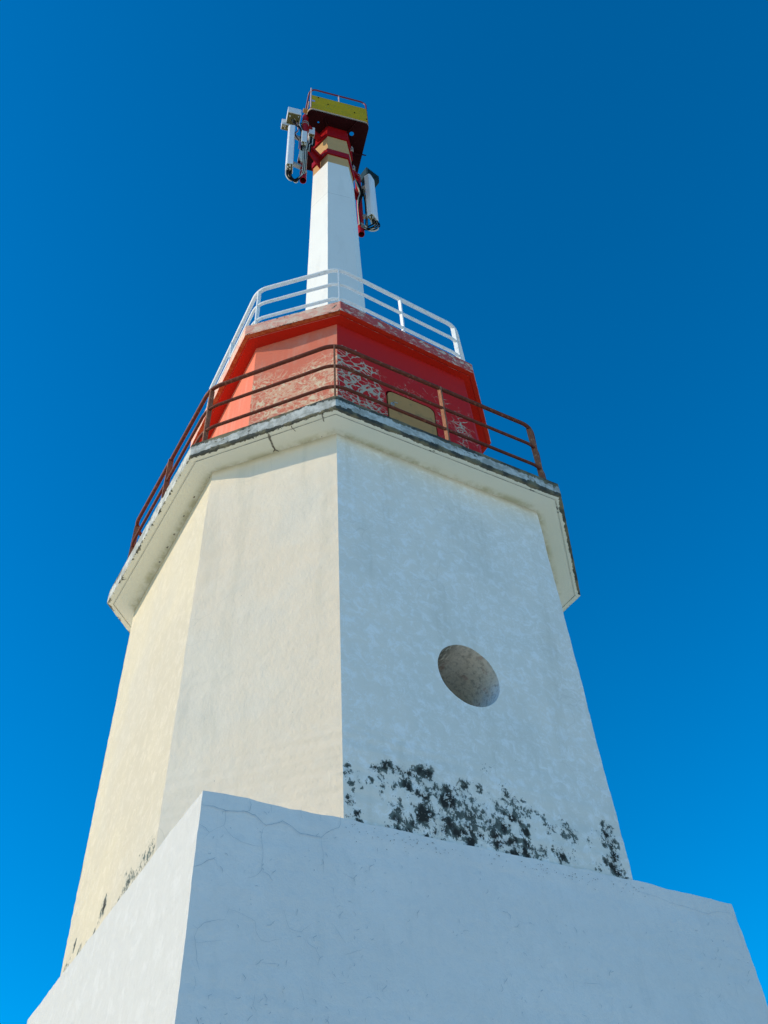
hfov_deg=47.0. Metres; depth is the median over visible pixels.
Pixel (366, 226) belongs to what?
cable bundle
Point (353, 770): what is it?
lighthouse
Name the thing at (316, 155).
antenna mast
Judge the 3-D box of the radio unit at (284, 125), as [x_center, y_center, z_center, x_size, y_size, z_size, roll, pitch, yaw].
[-2.010,-8.011,18.332,0.240,0.354,0.120,9,-48,-12]
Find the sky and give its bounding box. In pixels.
[0,0,767,1023]
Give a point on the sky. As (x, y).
(578, 188)
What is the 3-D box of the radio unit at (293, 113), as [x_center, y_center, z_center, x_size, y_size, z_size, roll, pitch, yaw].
[-1.872,-8.179,18.312,0.280,0.357,0.256,9,-48,-12]
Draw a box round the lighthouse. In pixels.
[27,88,767,1023]
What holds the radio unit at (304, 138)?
attached to the antenna mast at (316, 155)
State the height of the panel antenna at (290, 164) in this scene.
2.016 m
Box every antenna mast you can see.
[300,114,324,183]
[353,170,364,236]
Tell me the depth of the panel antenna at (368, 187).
17.92 m
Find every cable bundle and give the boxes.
[285,119,314,182]
[354,179,379,231]
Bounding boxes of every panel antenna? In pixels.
[285,125,301,173]
[361,174,377,223]
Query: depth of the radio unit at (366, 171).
19.57 m
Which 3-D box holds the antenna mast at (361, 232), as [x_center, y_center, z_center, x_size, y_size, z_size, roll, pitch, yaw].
[-0.615,-6.407,18.021,0.320,2.792,0.478,-36,-54,26]
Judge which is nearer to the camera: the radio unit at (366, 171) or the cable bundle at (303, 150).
the cable bundle at (303, 150)
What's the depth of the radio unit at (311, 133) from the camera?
18.13 m
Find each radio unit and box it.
[281,119,291,130]
[286,107,301,124]
[301,130,306,145]
[308,127,314,139]
[361,167,378,186]

